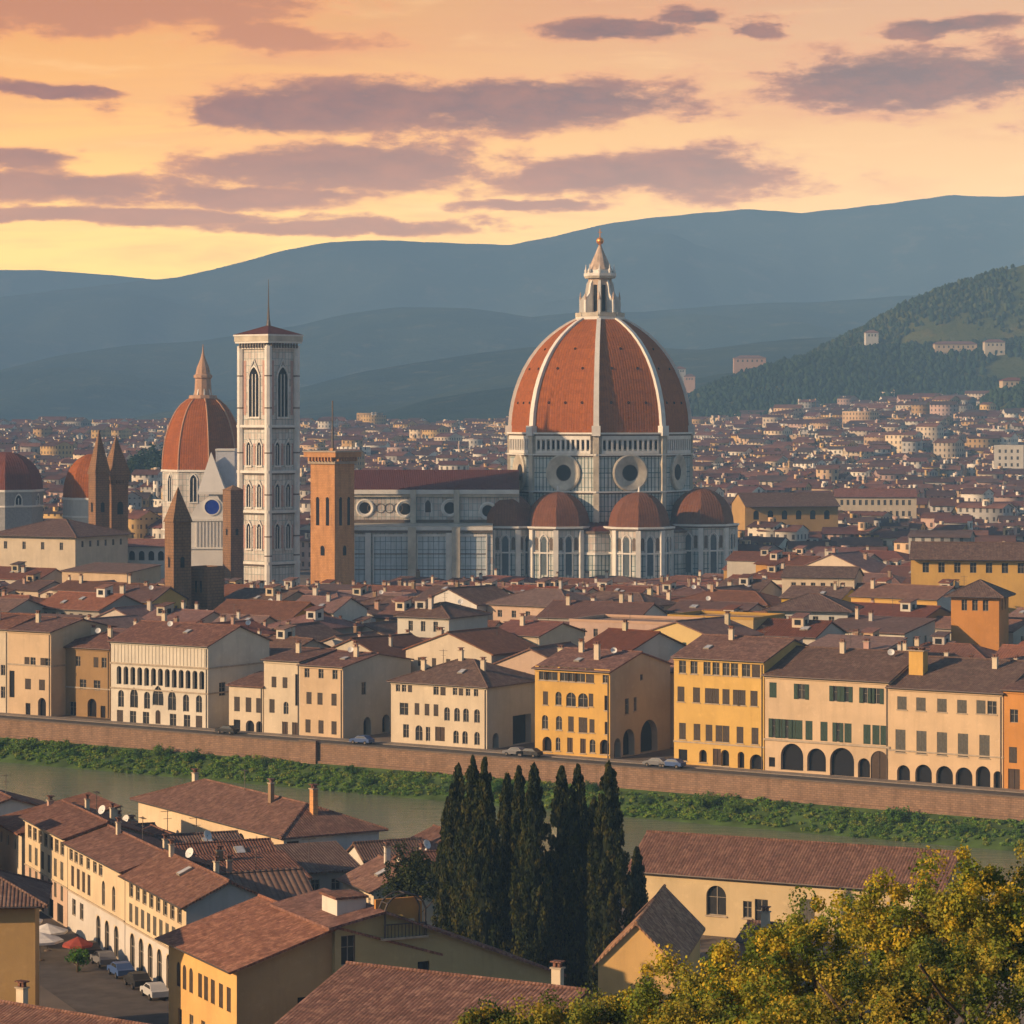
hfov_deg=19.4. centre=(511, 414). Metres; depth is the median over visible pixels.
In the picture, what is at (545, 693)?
window
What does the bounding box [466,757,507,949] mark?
cypress tree
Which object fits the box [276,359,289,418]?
window
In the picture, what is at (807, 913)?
window
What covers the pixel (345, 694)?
riverside house
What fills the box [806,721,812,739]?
window
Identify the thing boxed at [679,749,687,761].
window
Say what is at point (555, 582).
town house
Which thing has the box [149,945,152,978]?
window
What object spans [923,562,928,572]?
window
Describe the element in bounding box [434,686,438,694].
window
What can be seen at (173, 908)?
window
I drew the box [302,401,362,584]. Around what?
brick tower
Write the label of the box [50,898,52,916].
window
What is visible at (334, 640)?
town house
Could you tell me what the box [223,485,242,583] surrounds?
brown pillar tower
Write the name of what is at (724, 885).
house
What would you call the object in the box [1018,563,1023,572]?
window
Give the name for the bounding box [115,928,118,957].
window
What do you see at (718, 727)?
window
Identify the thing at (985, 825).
bank undergrowth
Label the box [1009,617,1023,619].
town house
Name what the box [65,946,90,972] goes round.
street shrub
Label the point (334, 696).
window
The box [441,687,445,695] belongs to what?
window
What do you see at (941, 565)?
window
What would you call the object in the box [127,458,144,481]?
town tree
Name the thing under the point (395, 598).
town house
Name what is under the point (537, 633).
town house
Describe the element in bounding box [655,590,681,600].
town house
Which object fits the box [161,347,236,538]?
domed church
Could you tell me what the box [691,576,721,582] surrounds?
town house
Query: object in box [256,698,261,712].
window
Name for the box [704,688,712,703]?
window
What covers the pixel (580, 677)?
window
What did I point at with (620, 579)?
town house
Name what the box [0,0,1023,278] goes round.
sky
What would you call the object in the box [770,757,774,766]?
window
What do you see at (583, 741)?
door
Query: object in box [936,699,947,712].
window
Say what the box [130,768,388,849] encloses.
house
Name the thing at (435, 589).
town house
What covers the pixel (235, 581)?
town house
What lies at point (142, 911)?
window
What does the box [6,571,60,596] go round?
town house
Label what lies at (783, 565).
town house
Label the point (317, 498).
window
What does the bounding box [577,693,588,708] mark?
window
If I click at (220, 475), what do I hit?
white church front
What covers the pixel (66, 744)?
riverside bush
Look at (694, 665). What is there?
window
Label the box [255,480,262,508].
window
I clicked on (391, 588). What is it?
town house
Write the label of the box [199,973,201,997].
window
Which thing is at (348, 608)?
town house
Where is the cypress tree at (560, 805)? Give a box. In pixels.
[546,765,572,984]
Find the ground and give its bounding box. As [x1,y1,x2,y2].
[39,569,1023,1023]
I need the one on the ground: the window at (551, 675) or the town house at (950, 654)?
the town house at (950, 654)
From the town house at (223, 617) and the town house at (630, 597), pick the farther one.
the town house at (630, 597)
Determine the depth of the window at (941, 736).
454.79 m
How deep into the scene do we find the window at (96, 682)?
555.72 m
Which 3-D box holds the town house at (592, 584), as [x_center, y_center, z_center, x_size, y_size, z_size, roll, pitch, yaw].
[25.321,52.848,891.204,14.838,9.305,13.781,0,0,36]
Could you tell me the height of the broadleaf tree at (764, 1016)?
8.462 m
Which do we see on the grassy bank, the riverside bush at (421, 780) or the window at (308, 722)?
the riverside bush at (421, 780)
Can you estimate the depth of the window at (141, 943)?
301.26 m
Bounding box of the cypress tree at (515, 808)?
[500,765,526,954]
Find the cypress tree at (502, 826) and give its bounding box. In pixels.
[492,772,513,952]
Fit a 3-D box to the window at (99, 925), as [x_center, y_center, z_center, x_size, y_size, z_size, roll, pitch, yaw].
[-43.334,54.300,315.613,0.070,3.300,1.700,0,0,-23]
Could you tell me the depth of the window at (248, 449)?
936.82 m
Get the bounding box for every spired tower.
[87,431,110,527]
[107,437,130,531]
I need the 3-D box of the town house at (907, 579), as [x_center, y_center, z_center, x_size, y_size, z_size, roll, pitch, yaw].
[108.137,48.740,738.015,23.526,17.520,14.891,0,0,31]
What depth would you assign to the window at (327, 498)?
895.01 m
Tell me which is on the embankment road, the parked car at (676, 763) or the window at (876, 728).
the parked car at (676, 763)
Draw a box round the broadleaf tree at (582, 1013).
[561,982,660,1023]
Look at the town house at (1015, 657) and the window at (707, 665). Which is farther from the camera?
the town house at (1015, 657)
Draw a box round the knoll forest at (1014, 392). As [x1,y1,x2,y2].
[975,376,1023,409]
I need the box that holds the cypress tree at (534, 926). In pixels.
[508,762,555,967]
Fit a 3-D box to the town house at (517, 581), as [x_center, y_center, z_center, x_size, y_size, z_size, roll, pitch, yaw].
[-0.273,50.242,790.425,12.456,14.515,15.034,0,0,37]
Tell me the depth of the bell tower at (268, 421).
935.90 m
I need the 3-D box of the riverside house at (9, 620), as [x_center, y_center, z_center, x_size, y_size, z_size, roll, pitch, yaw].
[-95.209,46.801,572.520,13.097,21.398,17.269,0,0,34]
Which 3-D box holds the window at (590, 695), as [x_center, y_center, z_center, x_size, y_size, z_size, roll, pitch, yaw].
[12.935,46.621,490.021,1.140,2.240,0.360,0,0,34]
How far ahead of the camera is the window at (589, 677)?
490.07 m
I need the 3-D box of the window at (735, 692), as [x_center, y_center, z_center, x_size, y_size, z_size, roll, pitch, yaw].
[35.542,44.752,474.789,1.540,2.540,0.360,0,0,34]
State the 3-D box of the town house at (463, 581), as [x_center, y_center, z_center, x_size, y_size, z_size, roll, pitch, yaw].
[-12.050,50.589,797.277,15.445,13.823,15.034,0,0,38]
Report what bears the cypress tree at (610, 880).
on the ground
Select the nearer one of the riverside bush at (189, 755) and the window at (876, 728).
the window at (876, 728)
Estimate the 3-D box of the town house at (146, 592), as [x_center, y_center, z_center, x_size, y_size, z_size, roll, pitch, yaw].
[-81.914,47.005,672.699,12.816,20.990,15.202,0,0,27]
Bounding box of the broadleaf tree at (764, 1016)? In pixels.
[713,970,846,1023]
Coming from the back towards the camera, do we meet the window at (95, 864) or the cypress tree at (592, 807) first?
the window at (95, 864)
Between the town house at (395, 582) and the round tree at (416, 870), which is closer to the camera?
the round tree at (416, 870)
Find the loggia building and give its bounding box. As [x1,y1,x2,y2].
[909,541,1023,612]
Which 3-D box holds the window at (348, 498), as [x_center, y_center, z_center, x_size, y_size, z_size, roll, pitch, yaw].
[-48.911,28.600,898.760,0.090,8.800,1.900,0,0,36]
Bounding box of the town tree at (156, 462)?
[142,451,161,468]
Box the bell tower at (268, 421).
[233,279,303,585]
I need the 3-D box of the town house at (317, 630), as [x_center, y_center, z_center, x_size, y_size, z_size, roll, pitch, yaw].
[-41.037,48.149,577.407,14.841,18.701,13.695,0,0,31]
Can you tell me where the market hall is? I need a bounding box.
[730,492,840,530]
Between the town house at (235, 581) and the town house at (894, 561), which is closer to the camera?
the town house at (235, 581)
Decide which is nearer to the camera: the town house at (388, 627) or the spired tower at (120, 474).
the town house at (388, 627)
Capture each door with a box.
[156,710,160,723]
[283,722,287,733]
[293,722,297,734]
[436,727,444,740]
[566,738,572,752]
[579,739,585,753]
[712,749,720,765]
[871,751,887,778]
[1009,769,1019,788]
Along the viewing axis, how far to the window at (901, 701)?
458.58 m
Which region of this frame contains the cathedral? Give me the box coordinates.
[354,232,738,584]
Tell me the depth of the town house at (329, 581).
784.47 m
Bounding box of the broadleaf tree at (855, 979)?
[775,952,947,1023]
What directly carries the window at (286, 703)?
in the riverside house at (282, 693)
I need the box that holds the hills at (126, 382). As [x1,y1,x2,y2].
[0,295,917,420]
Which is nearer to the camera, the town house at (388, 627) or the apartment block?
the town house at (388, 627)
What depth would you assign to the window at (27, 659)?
559.81 m
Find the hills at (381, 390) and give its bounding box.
[128,336,837,419]
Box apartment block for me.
[994,445,1023,468]
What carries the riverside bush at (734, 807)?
on the grassy bank
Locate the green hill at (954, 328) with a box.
[850,265,1023,347]
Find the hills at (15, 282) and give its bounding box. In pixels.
[0,270,153,296]
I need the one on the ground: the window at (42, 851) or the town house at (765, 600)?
the town house at (765, 600)
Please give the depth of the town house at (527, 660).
524.51 m
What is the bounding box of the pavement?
[0,712,1023,792]
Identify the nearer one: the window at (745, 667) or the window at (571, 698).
the window at (745, 667)
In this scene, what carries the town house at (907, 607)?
on the ground
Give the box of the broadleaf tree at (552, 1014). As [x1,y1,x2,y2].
[499,989,588,1023]
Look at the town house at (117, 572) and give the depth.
765.63 m
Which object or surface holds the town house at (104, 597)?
on the ground
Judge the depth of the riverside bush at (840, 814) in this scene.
443.69 m
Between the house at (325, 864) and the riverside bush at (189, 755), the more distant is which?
the riverside bush at (189, 755)
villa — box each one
[677,366,685,381]
[683,374,695,392]
[733,355,765,373]
[864,330,878,344]
[933,341,976,354]
[983,339,1004,356]
[999,377,1023,387]
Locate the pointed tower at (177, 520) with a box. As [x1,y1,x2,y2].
[163,488,192,608]
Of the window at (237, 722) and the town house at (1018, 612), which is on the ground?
the town house at (1018, 612)
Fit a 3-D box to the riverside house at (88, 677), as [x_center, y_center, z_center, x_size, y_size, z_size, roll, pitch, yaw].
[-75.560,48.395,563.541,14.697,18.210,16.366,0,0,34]
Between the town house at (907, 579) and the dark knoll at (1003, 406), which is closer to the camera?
the town house at (907, 579)
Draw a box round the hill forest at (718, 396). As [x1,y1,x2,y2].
[687,336,1023,416]
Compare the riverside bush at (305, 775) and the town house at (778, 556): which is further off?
the town house at (778, 556)
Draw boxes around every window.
[1,665,4,674]
[1,686,4,697]
[10,671,14,696]
[25,657,29,663]
[25,679,30,688]
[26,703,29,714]
[29,825,31,838]
[29,844,31,862]
[31,657,35,664]
[34,828,36,840]
[35,848,37,865]
[39,679,44,689]
[41,658,45,664]
[42,851,43,868]
[45,833,47,846]
[46,658,49,665]
[48,855,49,872]
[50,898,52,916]
[54,858,56,876]
[56,839,58,852]
[59,904,62,922]
[61,862,62,879]
[70,701,75,715]
[72,866,73,885]
[74,899,75,915]
[76,656,79,665]
[77,869,79,889]
[80,679,85,689]
[81,903,82,919]
[83,872,84,892]
[88,875,89,894]
[94,657,97,666]
[94,680,99,690]
[94,861,96,872]
[98,917,100,946]
[100,501,104,511]
[100,865,102,876]
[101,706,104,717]
[102,658,105,667]
[103,883,104,904]
[106,922,108,949]
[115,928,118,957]
[117,501,123,513]
[117,710,122,721]
[119,690,123,706]
[130,711,135,722]
[130,903,131,921]
[131,690,137,707]
[131,935,134,967]
[136,907,137,924]
[137,887,139,900]
[140,940,142,970]
[141,909,143,928]
[143,712,148,723]
[144,891,146,904]
[145,692,149,708]
[147,913,149,931]
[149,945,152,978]
[153,685,162,705]
[154,916,155,935]
[158,951,161,981]
[160,920,162,935]
[168,958,168,988]
[169,690,175,710]
[170,714,175,725]
[172,906,174,919]
[177,962,179,986]
[179,909,181,923]
[180,555,185,567]
[183,965,185,989]
[184,695,188,711]
[184,715,189,726]
[190,968,192,992]
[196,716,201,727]
[197,695,201,712]
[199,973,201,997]
[203,498,220,515]
[205,976,207,1000]
[211,979,214,1003]
[219,682,224,695]
[220,983,222,1007]
[227,987,230,1011]
[234,697,239,710]
[235,720,239,729]
[245,438,251,466]
[245,480,251,508]
[245,520,251,549]
[246,697,250,711]
[247,359,260,418]
[255,438,262,466]
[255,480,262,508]
[255,520,262,550]
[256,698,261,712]
[270,699,274,712]
[272,677,275,686]
[273,438,280,466]
[273,480,280,508]
[273,520,280,550]
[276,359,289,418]
[283,677,286,687]
[284,438,291,466]
[284,480,291,508]
[284,520,291,549]
[284,702,287,713]
[296,674,298,705]
[305,668,308,677]
[306,719,310,732]
[307,692,311,703]
[311,879,318,890]
[315,496,319,524]
[318,693,322,704]
[319,669,323,678]
[319,720,323,733]
[320,545,324,555]
[325,496,329,525]
[331,878,339,889]
[332,694,336,705]
[332,721,336,734]
[333,670,337,678]
[339,496,342,525]
[341,935,353,965]
[343,545,346,554]
[347,496,350,524]
[362,682,364,694]
[400,703,407,714]
[404,724,408,737]
[409,621,412,630]
[415,703,418,714]
[416,725,422,740]
[418,961,427,969]
[421,621,424,630]
[425,704,428,715]
[426,727,429,740]
[432,658,435,665]
[434,622,437,631]
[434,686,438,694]
[434,704,437,715]
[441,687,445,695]
[445,707,449,720]
[454,731,458,743]
[455,708,459,721]
[463,731,467,743]
[464,709,468,721]
[475,709,479,722]
[475,732,479,744]
[538,666,546,680]
[541,715,548,729]
[542,691,548,705]
[544,666,557,681]
[554,692,561,705]
[555,716,562,730]
[556,737,560,751]
[559,667,568,681]
[565,693,575,707]
[567,716,573,732]
[569,671,575,682]
[575,668,585,682]
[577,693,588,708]
[578,717,587,733]
[586,668,594,683]
[588,693,593,707]
[589,719,594,733]
[590,739,595,753]
[602,675,606,683]
[603,696,606,710]
[625,698,629,714]
[633,697,637,711]
[676,686,684,702]
[678,661,686,673]
[678,723,686,739]
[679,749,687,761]
[689,661,697,674]
[692,687,700,703]
[693,724,700,740]
[702,662,710,675]
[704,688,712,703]
[705,724,712,741]
[705,886,726,917]
[711,662,719,675]
[712,688,719,704]
[714,725,722,742]
[721,663,729,676]
[721,689,729,704]
[723,726,729,742]
[730,663,738,676]
[732,690,739,705]
[735,727,743,743]
[740,690,745,705]
[741,664,750,677]
[742,901,752,919]
[749,691,757,706]
[750,728,758,744]
[751,664,760,678]
[755,899,767,919]
[769,718,778,737]
[770,682,776,697]
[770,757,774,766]
[779,719,780,737]
[782,719,791,738]
[792,720,794,738]
[794,684,808,699]
[796,720,802,739]
[800,899,814,923]
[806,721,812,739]
[821,722,827,740]
[829,686,844,701]
[833,722,842,741]
[837,686,852,701]
[845,723,851,742]
[859,687,874,703]
[864,724,870,743]
[868,688,883,703]
[873,725,879,744]
[881,726,887,744]
[894,729,905,753]
[896,696,906,710]
[915,697,925,711]
[915,731,926,754]
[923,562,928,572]
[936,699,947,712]
[936,732,947,756]
[938,562,944,572]
[954,563,960,572]
[956,700,966,714]
[957,733,968,757]
[962,599,966,610]
[970,563,975,572]
[972,600,977,610]
[975,700,985,714]
[978,735,989,759]
[983,600,987,610]
[986,563,991,572]
[986,701,996,715]
[1002,563,1007,572]
[1009,747,1016,762]
[1010,709,1017,722]
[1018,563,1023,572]
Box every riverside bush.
[12,738,38,749]
[54,738,74,749]
[60,747,85,756]
[88,744,115,753]
[129,747,145,757]
[145,744,173,756]
[165,748,215,760]
[211,762,227,768]
[255,757,270,766]
[297,773,308,778]
[343,764,357,775]
[359,778,376,785]
[411,777,434,784]
[491,779,511,792]
[526,782,551,791]
[585,779,604,792]
[638,793,659,803]
[692,789,721,808]
[726,799,748,813]
[776,799,789,806]
[834,808,849,818]
[885,805,918,822]
[951,824,974,833]
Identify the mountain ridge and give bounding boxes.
[0,195,1023,369]
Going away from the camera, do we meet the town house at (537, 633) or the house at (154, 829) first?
the house at (154, 829)
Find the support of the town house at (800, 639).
on the ground
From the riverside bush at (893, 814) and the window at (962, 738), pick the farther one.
the window at (962, 738)
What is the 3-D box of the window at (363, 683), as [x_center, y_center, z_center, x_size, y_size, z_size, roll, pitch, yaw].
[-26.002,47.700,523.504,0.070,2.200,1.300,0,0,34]
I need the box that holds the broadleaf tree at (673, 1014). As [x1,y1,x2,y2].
[644,996,729,1023]
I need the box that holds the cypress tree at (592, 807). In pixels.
[587,795,601,939]
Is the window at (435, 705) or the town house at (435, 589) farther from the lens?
the town house at (435, 589)
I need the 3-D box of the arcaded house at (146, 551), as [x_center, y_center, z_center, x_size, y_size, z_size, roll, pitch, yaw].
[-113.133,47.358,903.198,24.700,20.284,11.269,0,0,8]
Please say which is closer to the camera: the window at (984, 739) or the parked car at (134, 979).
the parked car at (134, 979)
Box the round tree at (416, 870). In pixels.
[376,840,436,911]
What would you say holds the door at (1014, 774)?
in the riverside house at (1014, 735)
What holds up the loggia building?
on the ground
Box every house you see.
[0,561,61,583]
[0,581,19,594]
[0,589,16,596]
[0,597,45,612]
[0,611,35,712]
[0,775,46,815]
[0,792,120,874]
[0,869,52,1005]
[0,980,148,1023]
[1,581,8,586]
[1,590,44,602]
[4,608,115,715]
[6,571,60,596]
[17,612,85,617]
[18,791,152,927]
[38,575,70,597]
[40,584,144,618]
[50,573,159,593]
[60,562,161,583]
[61,816,212,960]
[63,625,120,718]
[87,609,144,628]
[93,599,158,617]
[113,619,172,632]
[114,578,188,607]
[118,805,156,827]
[118,839,264,989]
[128,539,164,578]
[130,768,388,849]
[133,810,174,834]
[142,600,219,622]
[147,816,241,843]
[155,894,442,1023]
[160,616,199,622]
[174,830,276,855]
[195,845,311,879]
[198,615,275,634]
[211,604,277,624]
[214,590,331,620]
[219,867,312,900]
[224,578,243,584]
[224,580,304,600]
[224,581,285,596]
[225,671,264,731]
[255,580,275,584]
[257,624,330,655]
[260,640,345,734]
[267,606,364,633]
[270,617,341,640]
[270,888,565,983]
[274,838,360,890]
[274,959,639,1023]
[282,577,329,590]
[296,585,369,621]
[296,640,413,738]
[298,579,339,585]
[299,581,368,601]
[306,583,358,590]
[320,624,380,646]
[331,632,422,656]
[336,841,438,925]
[338,582,417,597]
[346,837,427,864]
[352,616,390,623]
[354,598,389,621]
[359,590,419,604]
[360,615,397,634]
[367,581,430,591]
[372,595,414,621]
[381,579,401,585]
[386,569,446,581]
[386,647,534,748]
[387,581,416,585]
[390,575,447,585]
[391,596,412,602]
[391,840,437,863]
[393,594,491,637]
[393,837,425,859]
[395,580,423,593]
[395,620,502,633]
[402,622,536,672]
[404,629,429,640]
[410,824,492,858]
[417,582,515,595]
[433,580,510,611]
[440,579,507,588]
[447,573,510,582]
[447,575,481,584]
[450,579,470,584]
[474,568,538,582]
[484,578,603,622]
[492,641,578,674]
[497,578,525,585]
[497,582,530,584]
[499,613,586,645]
[506,578,582,592]
[525,615,537,619]
[531,638,673,758]
[533,572,617,583]
[535,591,668,620]
[537,620,568,623]
[551,578,597,593]
[562,579,585,586]
[563,585,589,593]
[569,606,705,642]
[572,577,616,585]
[578,619,685,660]
[585,571,645,583]
[586,578,613,590]
[586,584,676,612]
[590,592,663,608]
[592,884,705,1018]
[604,585,656,593]
[617,580,648,585]
[623,574,686,583]
[625,575,668,584]
[627,830,968,948]
[628,580,685,592]
[646,584,674,595]
[649,578,691,586]
[649,610,763,644]
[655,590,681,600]
[660,582,716,596]
[664,570,707,580]
[666,596,767,613]
[667,610,784,629]
[668,649,680,747]
[670,626,808,769]
[672,582,780,606]
[676,577,715,584]
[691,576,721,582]
[702,573,723,577]
[703,604,767,612]
[707,576,723,580]
[714,580,755,590]
[717,573,781,596]
[719,567,766,583]
[722,565,726,578]
[725,546,798,577]
[734,906,825,970]
[752,562,784,574]
[753,550,821,571]
[753,562,783,583]
[756,612,847,644]
[761,593,864,620]
[779,577,855,601]
[780,565,864,593]
[788,636,804,642]
[792,545,815,555]
[802,546,885,572]
[806,546,865,553]
[808,632,907,648]
[815,547,883,562]
[833,606,936,646]
[848,578,956,610]
[848,627,880,635]
[852,596,950,617]
[855,573,892,589]
[858,545,910,560]
[863,569,906,583]
[880,562,910,576]
[880,640,909,650]
[883,558,910,565]
[887,558,910,564]
[902,576,910,583]
[908,631,996,657]
[935,616,1023,644]
[938,576,962,588]
[940,649,961,656]
[943,579,1015,650]
[995,644,1023,658]
[1000,675,1023,789]
[1005,655,1023,659]
[1009,607,1023,616]
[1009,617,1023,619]
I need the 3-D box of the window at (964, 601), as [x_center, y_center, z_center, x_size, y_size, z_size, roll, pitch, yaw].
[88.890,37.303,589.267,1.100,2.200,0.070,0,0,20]
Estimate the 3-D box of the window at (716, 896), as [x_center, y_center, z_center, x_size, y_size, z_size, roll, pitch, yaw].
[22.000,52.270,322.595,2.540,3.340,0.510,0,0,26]
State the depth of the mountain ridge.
8342.14 m
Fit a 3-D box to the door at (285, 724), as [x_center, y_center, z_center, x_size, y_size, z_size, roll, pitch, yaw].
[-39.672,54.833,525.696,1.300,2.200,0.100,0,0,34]
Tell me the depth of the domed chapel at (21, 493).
1040.95 m
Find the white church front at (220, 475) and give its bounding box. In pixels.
[191,449,236,565]
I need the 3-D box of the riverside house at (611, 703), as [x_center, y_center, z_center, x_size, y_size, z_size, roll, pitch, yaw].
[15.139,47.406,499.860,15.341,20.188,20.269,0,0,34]
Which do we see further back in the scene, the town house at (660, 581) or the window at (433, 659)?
the town house at (660, 581)
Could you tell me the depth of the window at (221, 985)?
257.99 m
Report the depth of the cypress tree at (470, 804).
289.52 m
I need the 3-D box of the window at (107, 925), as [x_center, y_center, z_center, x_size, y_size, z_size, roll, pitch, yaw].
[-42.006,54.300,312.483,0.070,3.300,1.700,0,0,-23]
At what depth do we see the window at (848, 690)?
464.10 m
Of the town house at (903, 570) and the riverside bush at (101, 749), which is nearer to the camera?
the riverside bush at (101, 749)
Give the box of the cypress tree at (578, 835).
[554,764,595,990]
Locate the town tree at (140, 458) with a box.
[127,453,155,466]
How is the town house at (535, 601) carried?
on the ground
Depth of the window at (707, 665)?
477.90 m
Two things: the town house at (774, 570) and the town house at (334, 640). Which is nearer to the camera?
the town house at (334, 640)
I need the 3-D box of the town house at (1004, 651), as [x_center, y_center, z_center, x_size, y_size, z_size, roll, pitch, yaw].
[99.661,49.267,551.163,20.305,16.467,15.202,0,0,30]
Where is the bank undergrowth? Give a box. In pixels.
[0,737,1023,847]
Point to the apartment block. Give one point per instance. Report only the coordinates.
(1009, 456)
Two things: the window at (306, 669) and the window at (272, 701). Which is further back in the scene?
the window at (272, 701)
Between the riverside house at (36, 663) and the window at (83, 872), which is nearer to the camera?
the window at (83, 872)
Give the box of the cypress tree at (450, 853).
[436,762,466,932]
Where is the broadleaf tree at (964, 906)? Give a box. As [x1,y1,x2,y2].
[905,844,1023,1023]
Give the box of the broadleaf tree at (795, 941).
[743,885,907,1022]
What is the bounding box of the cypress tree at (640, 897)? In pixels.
[623,846,648,919]
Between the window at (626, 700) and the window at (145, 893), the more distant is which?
the window at (626, 700)
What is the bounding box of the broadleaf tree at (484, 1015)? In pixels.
[452,994,519,1023]
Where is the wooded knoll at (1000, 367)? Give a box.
[689,342,1023,404]
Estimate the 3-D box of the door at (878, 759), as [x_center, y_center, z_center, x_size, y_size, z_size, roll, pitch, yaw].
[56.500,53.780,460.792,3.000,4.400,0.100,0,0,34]
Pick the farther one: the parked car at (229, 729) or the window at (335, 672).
the parked car at (229, 729)
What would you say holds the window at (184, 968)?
in the house at (258, 959)
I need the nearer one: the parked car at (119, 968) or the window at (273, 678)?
the parked car at (119, 968)
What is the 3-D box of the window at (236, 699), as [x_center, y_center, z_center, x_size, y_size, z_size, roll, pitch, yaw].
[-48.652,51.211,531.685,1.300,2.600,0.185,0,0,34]
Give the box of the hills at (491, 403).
[356,373,732,422]
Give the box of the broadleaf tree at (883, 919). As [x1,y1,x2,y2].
[830,863,972,1014]
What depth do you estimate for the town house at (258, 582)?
794.93 m
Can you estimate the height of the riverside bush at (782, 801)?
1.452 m
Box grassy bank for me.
[0,737,1023,851]
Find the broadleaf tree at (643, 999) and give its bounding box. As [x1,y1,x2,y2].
[617,943,745,1023]
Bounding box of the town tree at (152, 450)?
[136,443,162,457]
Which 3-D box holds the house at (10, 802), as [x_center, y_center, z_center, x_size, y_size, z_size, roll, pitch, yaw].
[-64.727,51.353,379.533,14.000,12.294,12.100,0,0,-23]
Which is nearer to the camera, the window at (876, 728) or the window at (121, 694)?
the window at (876, 728)
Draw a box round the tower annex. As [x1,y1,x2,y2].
[191,565,223,609]
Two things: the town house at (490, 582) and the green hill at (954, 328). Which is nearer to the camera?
the town house at (490, 582)
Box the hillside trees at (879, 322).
[804,264,1023,355]
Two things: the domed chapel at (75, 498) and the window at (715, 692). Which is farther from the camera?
the domed chapel at (75, 498)
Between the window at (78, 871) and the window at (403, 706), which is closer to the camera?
the window at (78, 871)
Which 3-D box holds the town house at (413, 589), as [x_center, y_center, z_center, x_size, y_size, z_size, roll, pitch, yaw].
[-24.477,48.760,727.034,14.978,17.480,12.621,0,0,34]
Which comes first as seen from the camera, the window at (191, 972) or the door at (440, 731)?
the window at (191, 972)
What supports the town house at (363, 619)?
on the ground
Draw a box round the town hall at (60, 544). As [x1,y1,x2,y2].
[0,519,134,569]
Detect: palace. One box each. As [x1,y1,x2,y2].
[107,610,272,727]
[761,639,908,779]
[833,489,916,517]
[885,646,1023,787]
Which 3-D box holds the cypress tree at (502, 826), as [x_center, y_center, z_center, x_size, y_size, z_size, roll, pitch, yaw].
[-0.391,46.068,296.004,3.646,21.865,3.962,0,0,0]
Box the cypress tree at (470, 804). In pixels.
[453,755,480,940]
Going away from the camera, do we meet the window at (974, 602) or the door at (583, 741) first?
the door at (583, 741)
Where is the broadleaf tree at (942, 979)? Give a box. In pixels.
[863,926,1023,1023]
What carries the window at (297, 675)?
in the riverside house at (282, 693)
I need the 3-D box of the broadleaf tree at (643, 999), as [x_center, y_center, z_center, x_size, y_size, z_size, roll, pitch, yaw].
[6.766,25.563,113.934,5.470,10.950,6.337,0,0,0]
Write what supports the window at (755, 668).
in the riverside house at (719, 700)
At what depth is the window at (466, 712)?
504.02 m
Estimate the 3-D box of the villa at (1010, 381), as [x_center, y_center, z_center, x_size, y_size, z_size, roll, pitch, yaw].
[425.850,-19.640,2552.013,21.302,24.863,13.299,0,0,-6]
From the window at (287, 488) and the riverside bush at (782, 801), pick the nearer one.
the riverside bush at (782, 801)
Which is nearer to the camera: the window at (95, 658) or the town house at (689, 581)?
the window at (95, 658)
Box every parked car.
[75,940,100,957]
[90,950,116,967]
[107,960,134,978]
[123,971,151,989]
[140,981,168,1000]
[215,725,239,734]
[349,735,374,744]
[502,747,524,756]
[516,748,542,757]
[642,757,666,766]
[661,758,685,768]
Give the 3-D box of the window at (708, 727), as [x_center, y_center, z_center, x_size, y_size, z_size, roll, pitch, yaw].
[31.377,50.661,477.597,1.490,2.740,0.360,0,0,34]
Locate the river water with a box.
[0,762,1023,902]
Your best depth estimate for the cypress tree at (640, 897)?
302.55 m
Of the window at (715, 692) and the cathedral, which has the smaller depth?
the window at (715, 692)
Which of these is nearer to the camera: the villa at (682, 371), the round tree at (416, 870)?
the round tree at (416, 870)
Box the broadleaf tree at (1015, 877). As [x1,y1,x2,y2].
[983,839,1023,1006]
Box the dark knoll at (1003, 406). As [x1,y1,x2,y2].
[994,390,1013,409]
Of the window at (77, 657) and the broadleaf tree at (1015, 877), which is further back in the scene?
the window at (77, 657)
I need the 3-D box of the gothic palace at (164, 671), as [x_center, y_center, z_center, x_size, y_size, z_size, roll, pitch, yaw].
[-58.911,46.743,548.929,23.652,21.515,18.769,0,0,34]
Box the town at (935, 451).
[0,390,1023,568]
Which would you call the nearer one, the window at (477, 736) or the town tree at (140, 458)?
the window at (477, 736)
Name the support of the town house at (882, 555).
on the ground
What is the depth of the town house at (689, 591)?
682.55 m
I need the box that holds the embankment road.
[0,715,1023,795]
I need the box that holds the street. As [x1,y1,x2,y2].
[39,911,168,1023]
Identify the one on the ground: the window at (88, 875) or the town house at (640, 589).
the town house at (640, 589)
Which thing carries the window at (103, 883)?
in the house at (101, 859)
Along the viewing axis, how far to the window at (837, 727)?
464.89 m
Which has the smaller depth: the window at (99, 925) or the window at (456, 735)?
the window at (99, 925)
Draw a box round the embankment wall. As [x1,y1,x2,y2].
[0,717,1023,820]
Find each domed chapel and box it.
[0,452,43,530]
[62,454,91,522]
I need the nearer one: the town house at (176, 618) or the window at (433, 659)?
the window at (433, 659)
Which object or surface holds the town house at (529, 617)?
on the ground
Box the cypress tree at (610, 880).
[585,760,635,992]
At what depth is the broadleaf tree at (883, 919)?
106.22 m
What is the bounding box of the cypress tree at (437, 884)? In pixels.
[430,796,450,928]
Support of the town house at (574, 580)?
on the ground
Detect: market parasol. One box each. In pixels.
[39,923,67,951]
[39,932,62,960]
[62,936,92,964]
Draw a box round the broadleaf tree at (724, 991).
[679,922,806,1023]

